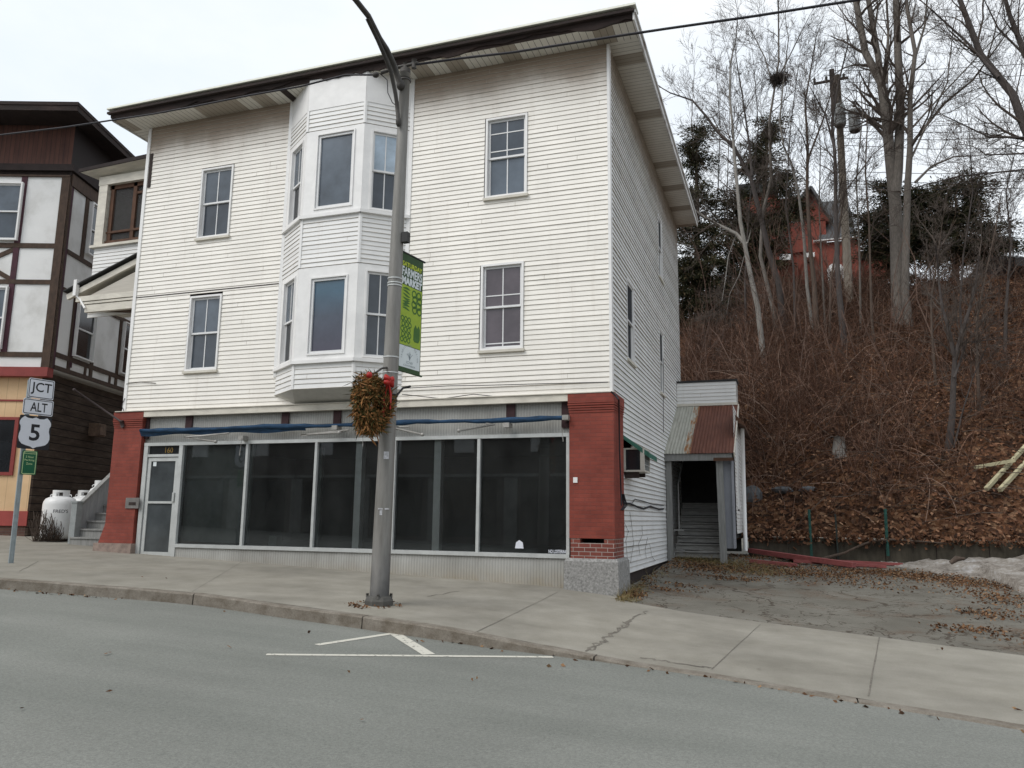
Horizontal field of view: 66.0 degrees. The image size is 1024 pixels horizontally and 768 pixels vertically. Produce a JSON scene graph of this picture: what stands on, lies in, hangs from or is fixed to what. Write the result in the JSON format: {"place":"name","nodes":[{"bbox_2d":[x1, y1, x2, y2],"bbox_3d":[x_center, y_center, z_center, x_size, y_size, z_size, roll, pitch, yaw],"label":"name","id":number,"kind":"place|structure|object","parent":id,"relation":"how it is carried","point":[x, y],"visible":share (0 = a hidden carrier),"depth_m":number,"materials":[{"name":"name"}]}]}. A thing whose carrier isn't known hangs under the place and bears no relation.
{"place":"outdoors","nodes":[
{"label":"outdoors","id":0,"kind":"place"},
{"bbox_2d":[0,589,1023,767],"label":"road","id":1,"kind":"structure","parent":0,"point":[187,685],"depth_m":6.58,"materials":[{"name":"asphalt"}]},
{"bbox_2d":[266,633,553,657],"bbox_3d":[-1.187,3.075,9.283,3.113,0.088,1.450,2,-10,-9],"label":"road marking","id":2,"kind":"object","parent":1,"relation":"on","point":[422,650],"visible":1,"depth_m":8.81,"materials":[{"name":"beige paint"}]},
{"bbox_2d":[0,577,1023,729],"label":"kerb","id":3,"kind":"structure","parent":1,"relation":"on","point":[404,627],"depth_m":10.03,"materials":[{"name":"concrete"}]},
{"bbox_2d":[9,576,1023,732],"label":"stray leaves","id":4,"kind":"object","parent":1,"relation":"on","point":[759,686],"visible":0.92,"depth_m":8.52,"materials":[{"name":"brown plant"}]},
{"bbox_2d":[0,535,1023,724],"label":"sidewalk","id":5,"kind":"structure","parent":0,"point":[974,682],"depth_m":10.80,"materials":[{"name":"concrete"}]},
{"bbox_2d":[8,378,54,562],"bbox_3d":[-9.307,1.692,15.213,0.057,3.632,0.633,-4,-11,28],"label":"sign post","id":6,"kind":"object","parent":5,"relation":"on","point":[34,432],"visible":1,"depth_m":15.29,"materials":[{"name":"metal"}]},
{"bbox_2d":[25,510,64,541],"bbox_3d":[-11.808,3.590,20.004,0.920,0.806,0.415,3,-10,-14],"label":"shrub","id":7,"kind":"object","parent":5,"relation":"on","point":[49,537],"visible":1,"depth_m":20.00,"materials":[{"name":"plant"}]},
{"bbox_2d":[39,490,75,540],"bbox_3d":[-11.823,3.430,20.587,0.800,1.300,0.800,-3,-10,19],"label":"propane tank","id":8,"kind":"object","parent":5,"relation":"on","point":[57,505],"visible":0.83,"depth_m":20.30,"materials":[{"name":"metal"}]},
{"bbox_2d":[0,101,134,535],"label":"half timbered building","id":9,"kind":"structure","parent":5,"relation":"on","point":[49,194],"depth_m":23.05,"materials":[{"name":"paint"}]},
{"bbox_2d":[0,286,9,348],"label":"window","id":10,"kind":"structure","parent":9,"relation":"in","point":[4,290],"depth_m":22.41,"materials":[{"name":"grey glass"}]},
{"bbox_2d":[0,417,19,474],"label":"window","id":11,"kind":"structure","parent":9,"relation":"in","point":[9,426],"depth_m":21.97,"materials":[{"name":"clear glass"}]},
{"bbox_2d":[0,182,24,240],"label":"window","id":12,"kind":"structure","parent":9,"relation":"in","point":[11,193],"depth_m":22.94,"materials":[{"name":"grey glass"}]},
{"bbox_2d":[72,303,97,362],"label":"window","id":13,"kind":"structure","parent":9,"relation":"in","point":[85,332],"depth_m":23.90,"materials":[{"name":"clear glass"}]},
{"bbox_2d":[84,202,97,257],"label":"window","id":14,"kind":"structure","parent":9,"relation":"in","point":[92,214],"depth_m":24.12,"materials":[{"name":"white glass"}]},
{"bbox_2d":[118,321,129,375],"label":"window","id":15,"kind":"structure","parent":9,"relation":"in","point":[126,325],"depth_m":26.29,"materials":[{"name":"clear glass"}]},
{"bbox_2d":[73,490,89,500],"bbox_3d":[-12.113,3.664,22.304,0.800,1.300,0.800,-3,-10,19],"label":"propane tank","id":16,"kind":"object","parent":5,"relation":"on","point":[81,495],"visible":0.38,"depth_m":22.22,"materials":[{"name":"metal"}]},
{"bbox_2d":[68,473,109,545],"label":"wooden stairs","id":17,"kind":"structure","parent":5,"relation":"on","point":[87,518],"depth_m":20.00,"materials":[{"name":"grey wood"}]},
{"bbox_2d":[352,0,417,606],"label":"street lamp","id":18,"kind":"object","parent":5,"relation":"on","point":[379,595],"visible":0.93,"depth_m":11.90,"materials":[{"name":"metal"}]},
{"bbox_2d":[0,74,372,135],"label":"overhead cable","id":19,"kind":"object","parent":18,"relation":"attached to","point":[331,78],"visible":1,"depth_m":13.92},
{"bbox_2d":[344,367,399,445],"bbox_3d":[-2.017,0.297,11.442,0.598,1.240,1.057,-4,-11,25],"label":"hanging flower basket","id":20,"kind":"object","parent":18,"relation":"hanging from","point":[369,419],"visible":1,"depth_m":11.27,"materials":[{"name":"plant"}]},
{"bbox_2d":[398,251,425,376],"bbox_3d":[-1.604,-1.109,12.447,0.032,1.925,0.723,-4,-11,27],"label":"market banner","id":21,"kind":"object","parent":18,"relation":"attached to","point":[410,318],"visible":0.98,"depth_m":12.45,"materials":[{"name":"green fabric"}]},
{"bbox_2d":[416,0,862,65],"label":"overhead cable","id":22,"kind":"object","parent":18,"relation":"attached to","point":[652,30],"visible":1,"depth_m":11.69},
{"bbox_2d":[73,2,698,598],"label":"shop building","id":23,"kind":"structure","parent":5,"relation":"on","point":[549,206],"depth_m":17.09,"materials":[{"name":"wood"}]},
{"bbox_2d":[63,253,136,317],"bbox_3d":[-10.165,-2.345,21.261,3.439,2.559,1.550,-3,-10,19],"label":"stair canopy","id":24,"kind":"object","parent":23,"relation":"attached to","point":[110,289],"visible":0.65,"depth_m":20.78,"materials":[{"name":"wood"}]},
{"bbox_2d":[79,154,145,317],"bbox_3d":[-10.120,-4.100,22.462,3.830,4.751,2.250,-3,-10,19],"label":"screened porch","id":25,"kind":"object","parent":23,"relation":"attached to","point":[119,206],"visible":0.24,"depth_m":22.07,"materials":[{"name":"wood"}]},
{"bbox_2d":[140,457,177,555],"bbox_3d":[-7.966,2.785,17.843,0.874,2.242,0.090,-3,-10,19],"label":"door","id":26,"kind":"structure","parent":23,"relation":"in","point":[159,505],"depth_m":17.86,"materials":[{"name":"metal"}]},
{"bbox_2d":[182,293,222,373],"bbox_3d":[-7.127,-1.157,18.267,0.960,1.845,0.170,-3,-10,19],"label":"window","id":27,"kind":"structure","parent":23,"relation":"in","point":[204,318],"depth_m":18.32,"materials":[{"name":"grey glass"}]},
{"bbox_2d":[194,164,234,241],"bbox_3d":[-7.043,-4.299,18.783,0.980,1.815,0.170,-3,-10,19],"label":"window","id":28,"kind":"structure","parent":23,"relation":"in","point":[215,201],"depth_m":18.84,"materials":[{"name":"grey glass"}]},
{"bbox_2d":[279,276,295,365],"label":"window","id":29,"kind":"structure","parent":23,"relation":"in","point":[287,322],"depth_m":17.30,"materials":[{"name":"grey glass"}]},
{"bbox_2d":[287,140,303,225],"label":"window","id":30,"kind":"structure","parent":23,"relation":"in","point":[298,153],"depth_m":17.84,"materials":[{"name":"grey glass"}]},
{"bbox_2d":[306,274,347,355],"bbox_3d":[-3.845,-1.437,16.515,0.910,1.684,0.130,-3,-10,19],"label":"window","id":31,"kind":"structure","parent":23,"relation":"in","point":[327,307],"depth_m":16.53,"materials":[{"name":"glass"}]},
{"bbox_2d":[313,128,355,209],"bbox_3d":[-3.812,-4.623,17.056,0.948,1.749,0.130,-3,-10,19],"label":"window","id":32,"kind":"structure","parent":23,"relation":"in","point":[335,151],"depth_m":17.07,"materials":[{"name":"grey glass"}]},
{"bbox_2d":[362,269,388,358],"bbox_3d":[-2.773,-1.448,16.459,0.643,1.871,0.130,4,-10,-20],"label":"window","id":33,"kind":"structure","parent":23,"relation":"in","point":[375,303],"depth_m":16.45,"materials":[{"name":"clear glass"}]},
{"bbox_2d":[369,129,396,211],"bbox_3d":[-2.736,-4.563,16.987,0.643,1.808,0.130,4,-10,-20],"label":"window","id":34,"kind":"structure","parent":23,"relation":"in","point":[383,145],"depth_m":17.00,"materials":[{"name":"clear glass"}]},
{"bbox_2d":[477,261,524,353],"bbox_3d":[-0.195,-1.539,15.914,0.980,1.855,0.170,-3,-10,19],"label":"window","id":35,"kind":"structure","parent":23,"relation":"in","point":[502,284],"depth_m":15.95,"materials":[{"name":"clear glass"}]},
{"bbox_2d":[482,112,527,201],"bbox_3d":[-0.111,-4.716,16.435,0.980,1.835,0.170,-3,-10,19],"label":"window","id":36,"kind":"structure","parent":23,"relation":"in","point":[506,146],"depth_m":16.48,"materials":[{"name":"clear glass"}]},
{"bbox_2d":[626,278,636,367],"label":"window","id":37,"kind":"structure","parent":23,"relation":"in","point":[630,314],"depth_m":17.28,"materials":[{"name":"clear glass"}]},
{"bbox_2d":[624,448,649,477],"bbox_3d":[2.522,1.613,15.905,0.410,0.590,0.700,-3,-10,19],"label":"air conditioner","id":38,"kind":"object","parent":23,"relation":"attached to","point":[636,463],"visible":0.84,"depth_m":15.62,"materials":[{"name":"white metal"}]},
{"bbox_2d":[657,214,664,284],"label":"window","id":39,"kind":"structure","parent":23,"relation":"in","point":[660,248],"depth_m":22.21,"materials":[{"name":"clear glass"}]},
{"bbox_2d":[659,328,665,397],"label":"window","id":40,"kind":"structure","parent":23,"relation":"in","point":[661,336],"depth_m":21.52,"materials":[{"name":"glass"}]},
{"bbox_2d":[664,379,750,562],"bbox_3d":[5.997,2.559,23.549,2.030,5.360,6.390,-3,-10,19],"label":"side porch","id":41,"kind":"object","parent":23,"relation":"attached to","point":[705,444],"visible":0.99,"depth_m":22.14,"materials":[{"name":"wood"}]},
{"bbox_2d":[732,438,740,509],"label":"window","id":42,"kind":"structure","parent":41,"relation":"in","point":[737,451],"depth_m":21.76,"materials":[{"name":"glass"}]},
{"bbox_2d":[0,0,1023,316],"label":"sky","id":43,"kind":"structure","parent":0,"point":[99,55],"materials":[{"name":"white"}]},
{"bbox_2d":[95,536,986,702],"bbox_3d":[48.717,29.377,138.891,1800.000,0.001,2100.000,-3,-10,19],"label":"ground","id":44,"kind":"structure","parent":0,"point":[738,552],"depth_m":129.49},
{"bbox_2d":[617,550,1023,655],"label":"parking lot","id":45,"kind":"structure","parent":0,"point":[886,612],"depth_m":14.12,"materials":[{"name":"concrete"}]},
{"bbox_2d":[611,552,803,602],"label":"fallen leaves","id":46,"kind":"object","parent":45,"relation":"on","point":[636,588],"depth_m":18.50,"materials":[{"name":"plant"}]},
{"bbox_2d":[749,559,797,566],"bbox_3d":[6.719,4.610,20.308,1.197,0.153,0.150,-6,-12,35],"label":"red board","id":47,"kind":"object","parent":45,"relation":"on","point":[778,563],"visible":0.86,"depth_m":20.24,"materials":[{"name":"wood"}]},
{"bbox_2d":[808,509,812,556],"bbox_3d":[8.348,4.210,22.066,0.078,1.384,0.068,-3,-10,19],"label":"fence post","id":48,"kind":"object","parent":45,"relation":"on","point":[810,531],"visible":0.93,"depth_m":22.08,"materials":[{"name":"metal"}]},
{"bbox_2d":[616,553,1023,644],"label":"leaf drift","id":49,"kind":"object","parent":45,"relation":"on","point":[896,573],"visible":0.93,"depth_m":17.55,"materials":[{"name":"brown plant"}]},
{"bbox_2d":[748,548,855,567],"bbox_3d":[7.667,4.636,21.111,0.170,0.338,3.379,6,-11,-30],"label":"red board","id":50,"kind":"object","parent":49,"relation":"on","point":[804,557],"visible":1,"depth_m":20.89,"materials":[{"name":"wood"}]},
{"bbox_2d":[834,514,838,559],"bbox_3d":[8.996,4.299,21.834,0.061,1.387,0.043,-3,-10,19],"label":"fence post","id":51,"kind":"object","parent":45,"relation":"on","point":[836,536],"visible":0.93,"depth_m":21.85,"materials":[{"name":"metal"}]},
{"bbox_2d":[793,559,886,567],"bbox_3d":[8.493,4.667,20.484,2.228,0.148,0.120,-3,-10,20],"label":"red board","id":52,"kind":"object","parent":45,"relation":"on","point":[857,564],"visible":0.57,"depth_m":20.26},
{"bbox_2d":[842,560,902,564],"bbox_3d":[9.358,4.752,20.996,1.906,0.123,0.120,-1,-10,12],"label":"red board","id":53,"kind":"object","parent":45,"relation":"on","point":[876,563],"visible":0.57,"depth_m":20.88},
{"bbox_2d":[748,537,1023,562],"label":"retaining wall","id":54,"kind":"structure","parent":45,"relation":"on","point":[875,552],"depth_m":21.51,"materials":[{"name":"concrete"}]},
{"bbox_2d":[881,554,1023,593],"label":"snow bank","id":55,"kind":"structure","parent":45,"relation":"on","point":[1009,571],"depth_m":19.20,"materials":[{"name":"snow"}]},
{"bbox_2d":[949,556,964,563],"bbox_3d":[10.782,4.269,19.108,0.352,0.210,0.160,-3,-10,19],"label":"bark chunk","id":56,"kind":"object","parent":55,"relation":"on","point":[954,559],"visible":1,"depth_m":19.07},
{"bbox_2d":[679,274,1023,550],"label":"hillside","id":57,"kind":"structure","parent":0,"point":[996,503],"depth_m":24.34,"materials":[{"name":"plant"}]},
{"bbox_2d":[671,28,720,328],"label":"bare tree","id":58,"kind":"object","parent":57,"relation":"on","point":[692,109],"visible":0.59,"depth_m":44.38,"materials":[{"name":"grey plant"}]},
{"bbox_2d":[676,113,751,330],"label":"cedar tree","id":59,"kind":"object","parent":57,"relation":"on","point":[684,284],"visible":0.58,"depth_m":42.36,"materials":[{"name":"green plant"}]},
{"bbox_2d":[697,24,742,273],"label":"bare tree","id":60,"kind":"object","parent":57,"relation":"on","point":[719,110],"visible":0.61,"depth_m":45.00,"materials":[{"name":"grey plant"}]},
{"bbox_2d":[689,8,753,281],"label":"bare tree","id":61,"kind":"object","parent":57,"relation":"on","point":[733,104],"visible":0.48,"depth_m":44.25,"materials":[{"name":"grey plant"}]},
{"bbox_2d":[658,7,786,331],"bbox_3d":[9.181,-10.078,37.529,7.797,16.590,4.354,-3,-10,19],"label":"bare tree","id":62,"kind":"object","parent":57,"relation":"on","point":[748,173],"visible":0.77,"depth_m":37.24,"materials":[{"name":"grey plant"}]},
{"bbox_2d":[678,0,780,367],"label":"bare tree","id":63,"kind":"object","parent":57,"relation":"on","point":[751,284],"visible":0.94,"depth_m":34.13,"materials":[{"name":"grey plant"}]},
{"bbox_2d":[709,11,783,328],"bbox_3d":[11.248,-10.097,37.742,3.675,16.187,3.282,-3,-10,19],"label":"bare tree","id":64,"kind":"object","parent":57,"relation":"on","point":[733,194],"visible":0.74,"depth_m":37.76,"materials":[{"name":"grey plant"}]},
{"bbox_2d":[746,485,761,502],"bbox_3d":[7.479,3.481,24.514,0.542,0.680,0.473,1,-10,-4],"label":"rock","id":65,"kind":"object","parent":57,"relation":"on","point":[749,491],"visible":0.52,"depth_m":24.36,"materials":[{"name":"stone"}]},
{"bbox_2d":[702,112,823,306],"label":"cedar tree","id":66,"kind":"object","parent":57,"relation":"on","point":[754,241],"visible":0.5,"depth_m":43.62,"materials":[{"name":"green plant"}]},
{"bbox_2d":[706,0,837,331],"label":"bare tree","id":67,"kind":"object","parent":57,"relation":"on","point":[767,195],"visible":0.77,"depth_m":37.28,"materials":[{"name":"grey plant"}]},
{"bbox_2d":[763,70,792,89],"bbox_3d":[12.558,-14.317,37.193,1.505,0.969,1.362,-3,-10,19],"label":"nest","id":68,"kind":"object","parent":67,"relation":"on","point":[775,80],"visible":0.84,"depth_m":37.04,"materials":[{"name":"black plant"}]},
{"bbox_2d":[750,2,812,328],"bbox_3d":[12.409,-10.354,36.295,2.973,16.981,3.337,-3,-10,19],"label":"bare tree","id":69,"kind":"object","parent":57,"relation":"on","point":[803,233],"visible":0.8,"depth_m":35.99,"materials":[{"name":"grey plant"}]},
{"bbox_2d":[772,486,792,493],"bbox_3d":[8.433,3.316,24.617,0.598,0.260,0.548,3,-10,-12],"label":"rock","id":70,"kind":"object","parent":57,"relation":"on","point":[782,490],"visible":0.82,"depth_m":24.44,"materials":[{"name":"stone"}]},
{"bbox_2d":[751,19,824,336],"bbox_3d":[12.701,-9.136,35.745,3.437,15.429,3.712,-3,-10,19],"label":"bare tree","id":71,"kind":"object","parent":57,"relation":"on","point":[786,185],"visible":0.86,"depth_m":35.41,"materials":[{"name":"grey plant"}]},
{"bbox_2d":[798,486,815,491],"bbox_3d":[9.132,3.262,24.364,0.533,0.220,0.465,-7,-12,38],"label":"rock","id":72,"kind":"object","parent":57,"relation":"on","point":[807,488],"visible":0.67,"depth_m":24.20,"materials":[{"name":"stone"}]},
{"bbox_2d":[739,181,889,294],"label":"brick house","id":73,"kind":"structure","parent":57,"relation":"on","point":[813,232],"depth_m":50.98,"materials":[{"name":"brick"}]},
{"bbox_2d":[774,28,856,330],"bbox_3d":[13.830,-9.137,35.691,3.391,14.745,3.939,-1,-10,11],"label":"bare tree","id":74,"kind":"object","parent":57,"relation":"on","point":[820,172],"visible":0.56,"depth_m":35.36,"materials":[{"name":"grey plant"}]},
{"bbox_2d":[772,0,867,337],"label":"bare tree","id":75,"kind":"object","parent":57,"relation":"on","point":[811,259],"visible":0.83,"depth_m":35.10,"materials":[{"name":"grey plant"}]},
{"bbox_2d":[774,0,884,352],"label":"bare tree","id":76,"kind":"object","parent":57,"relation":"on","point":[835,172],"visible":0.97,"depth_m":33.64,"materials":[{"name":"grey plant"}]},
{"bbox_2d":[813,69,860,302],"bbox_3d":[15.784,-9.483,37.761,2.005,12.380,0.820,-3,-10,19],"label":"utility pole","id":77,"kind":"object","parent":57,"relation":"on","point":[846,252],"visible":0.51,"depth_m":37.73,"materials":[{"name":"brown wood"}]},
{"bbox_2d":[845,138,974,139],"bbox_3d":[25.845,-12.052,38.463,19.488,0.543,0.028,1,-10,-1],"label":"utility wire","id":78,"kind":"object","parent":77,"relation":"attached to","point":[904,139],"visible":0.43,"depth_m":38.33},
{"bbox_2d":[844,130,1014,132],"bbox_3d":[25.879,-12.412,38.513,19.511,0.542,0.028,1,-10,-1],"label":"utility wire","id":79,"kind":"object","parent":77,"relation":"attached to","point":[927,132],"visible":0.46,"depth_m":38.40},
{"bbox_2d":[849,180,1010,182],"bbox_3d":[25.632,-9.784,38.144,19.339,0.377,0.028,1,-10,-1],"label":"utility wire","id":80,"kind":"object","parent":77,"relation":"attached to","point":[921,182],"visible":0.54,"depth_m":38.02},
{"bbox_2d":[843,64,1020,70],"bbox_3d":[26.204,-15.853,38.997,19.753,1.126,0.028,1,-10,0],"label":"utility wire","id":81,"kind":"object","parent":77,"relation":"attached to","point":[945,68],"visible":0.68,"depth_m":38.89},
{"bbox_2d":[846,171,1018,173],"bbox_3d":[25.678,-10.278,38.213,19.373,0.432,0.028,1,-10,-1],"label":"utility wire","id":82,"kind":"object","parent":77,"relation":"attached to","point":[926,173],"visible":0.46,"depth_m":38.09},
{"bbox_2d":[843,75,1022,82],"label":"utility wire","id":83,"kind":"object","parent":77,"relation":"attached to","point":[929,81],"visible":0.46,"depth_m":38.78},
{"bbox_2d":[847,186,1020,189],"bbox_3d":[25.598,-9.409,38.090,19.310,0.267,0.028,1,-10,-1],"label":"utility wire","id":84,"kind":"object","parent":77,"relation":"attached to","point":[945,189],"visible":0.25,"depth_m":37.99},
{"bbox_2d":[847,145,1023,148],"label":"utility wire","id":85,"kind":"object","parent":77,"relation":"attached to","point":[924,148],"visible":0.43,"depth_m":38.27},
{"bbox_2d":[832,436,846,457],"bbox_3d":[10.723,2.083,25.847,0.494,0.732,0.520,-3,-10,19],"label":"tree stump","id":86,"kind":"object","parent":57,"relation":"on","point":[836,443],"visible":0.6,"depth_m":25.71,"materials":[{"name":"wood"}]},
{"bbox_2d":[679,241,1023,524],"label":"bramble thicket","id":87,"kind":"object","parent":57,"relation":"on","point":[801,399],"visible":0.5,"depth_m":29.14,"materials":[{"name":"plant"}]},
{"bbox_2d":[679,166,1023,394],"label":"sapling brush","id":88,"kind":"object","parent":57,"relation":"on","point":[797,305],"visible":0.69,"depth_m":33.38,"materials":[{"name":"brown plant"}]},
{"bbox_2d":[795,103,924,342],"bbox_3d":[15.064,-6.723,33.622,5.846,10.621,3.288,-3,-10,19],"label":"bare tree","id":89,"kind":"object","parent":57,"relation":"on","point":[840,215],"visible":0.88,"depth_m":33.80,"materials":[{"name":"grey plant"}]},
{"bbox_2d":[820,4,906,332],"bbox_3d":[15.919,-9.812,35.395,3.628,16.012,3.253,4,-10,-18],"label":"bare tree","id":90,"kind":"object","parent":57,"relation":"on","point":[858,212],"visible":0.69,"depth_m":35.34,"materials":[{"name":"grey plant"}]},
{"bbox_2d":[705,253,1023,558],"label":"fallen twigs","id":91,"kind":"object","parent":57,"relation":"on","point":[921,353],"depth_m":25.76,"materials":[{"name":"wood"}]},
{"bbox_2d":[833,34,907,345],"bbox_3d":[15.168,-8.242,33.229,2.784,14.177,2.940,2,-10,-7],"label":"bare tree","id":92,"kind":"object","parent":57,"relation":"on","point":[869,226],"visible":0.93,"depth_m":33.43,"materials":[{"name":"grey plant"}]},
{"bbox_2d":[884,509,889,555],"bbox_3d":[10.191,4.034,21.451,0.081,1.265,0.074,-3,-10,19],"label":"fence post","id":93,"kind":"object","parent":57,"relation":"on","point":[886,531],"visible":1,"depth_m":21.46,"materials":[{"name":"metal"}]},
{"bbox_2d":[813,0,964,324],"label":"bare tree","id":94,"kind":"object","parent":57,"relation":"on","point":[894,170],"visible":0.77,"depth_m":35.54,"materials":[{"name":"grey plant"}]},
{"bbox_2d":[849,177,968,287],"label":"cedar tree","id":95,"kind":"object","parent":57,"relation":"on","point":[916,243],"visible":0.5,"depth_m":40.19,"materials":[{"name":"green plant"}]},
{"bbox_2d":[821,0,1023,237],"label":"bare tree","id":96,"kind":"object","parent":57,"relation":"on","point":[976,50],"visible":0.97,"depth_m":31.10,"materials":[{"name":"grey plant"}]},
{"bbox_2d":[837,0,1023,329],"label":"bare tree","id":97,"kind":"object","parent":57,"relation":"on","point":[907,198],"visible":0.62,"depth_m":34.39,"materials":[{"name":"grey plant"}]},
{"bbox_2d":[918,155,971,383],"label":"bare tree","id":98,"kind":"object","parent":57,"relation":"on","point":[931,312],"visible":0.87,"depth_m":29.45,"materials":[{"name":"grey plant"}]},
{"bbox_2d":[911,168,1023,279],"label":"cedar tree","id":99,"kind":"object","parent":57,"relation":"on","point":[963,205],"visible":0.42,"depth_m":39.95,"materials":[{"name":"green plant"}]},
{"bbox_2d":[912,201,1023,452],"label":"bare tree","id":100,"kind":"object","parent":57,"relation":"on","point":[954,351],"visible":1,"depth_m":25.11,"materials":[{"name":"brown plant"}]},
{"bbox_2d":[923,84,1022,358],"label":"bare tree","id":101,"kind":"object","parent":57,"relation":"on","point":[968,219],"visible":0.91,"depth_m":30.55,"materials":[{"name":"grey plant"}]},
{"bbox_2d":[935,130,1023,410],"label":"bare tree","id":102,"kind":"object","parent":57,"relation":"on","point":[979,307],"visible":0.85,"depth_m":27.53,"materials":[{"name":"brown plant"}]},
{"bbox_2d":[950,0,1023,165],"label":"bare tree","id":103,"kind":"object","parent":57,"relation":"on","point":[1014,28],"visible":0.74,"depth_m":32.65,"materials":[{"name":"grey plant"}]},
{"bbox_2d":[974,459,1015,468],"bbox_3d":[14.191,2.350,23.200,1.125,0.306,0.100,-1,-10,9],"label":"lumber","id":104,"kind":"object","parent":57,"relation":"on","point":[1001,462],"visible":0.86,"depth_m":23.14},
{"bbox_2d":[971,256,1023,276],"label":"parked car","id":105,"kind":"object","parent":57,"relation":"on","point":[1014,260],"visible":0.12,"depth_m":38.74,"materials":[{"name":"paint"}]},
{"bbox_2d":[972,88,1023,357],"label":"bare tree","id":106,"kind":"object","parent":57,"relation":"on","point":[1010,254],"visible":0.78,"depth_m":30.03,"materials":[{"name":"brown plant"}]},
{"bbox_2d":[984,445,1023,490],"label":"lumber","id":107,"kind":"object","parent":57,"relation":"on","point":[997,476],"visible":0.89,"depth_m":23.00,"materials":[{"name":"wood"}]},
{"bbox_2d":[998,461,1023,491],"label":"lumber","id":108,"kind":"object","parent":57,"relation":"on","point":[1009,479],"visible":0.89,"depth_m":22.67,"materials":[{"name":"wood"}]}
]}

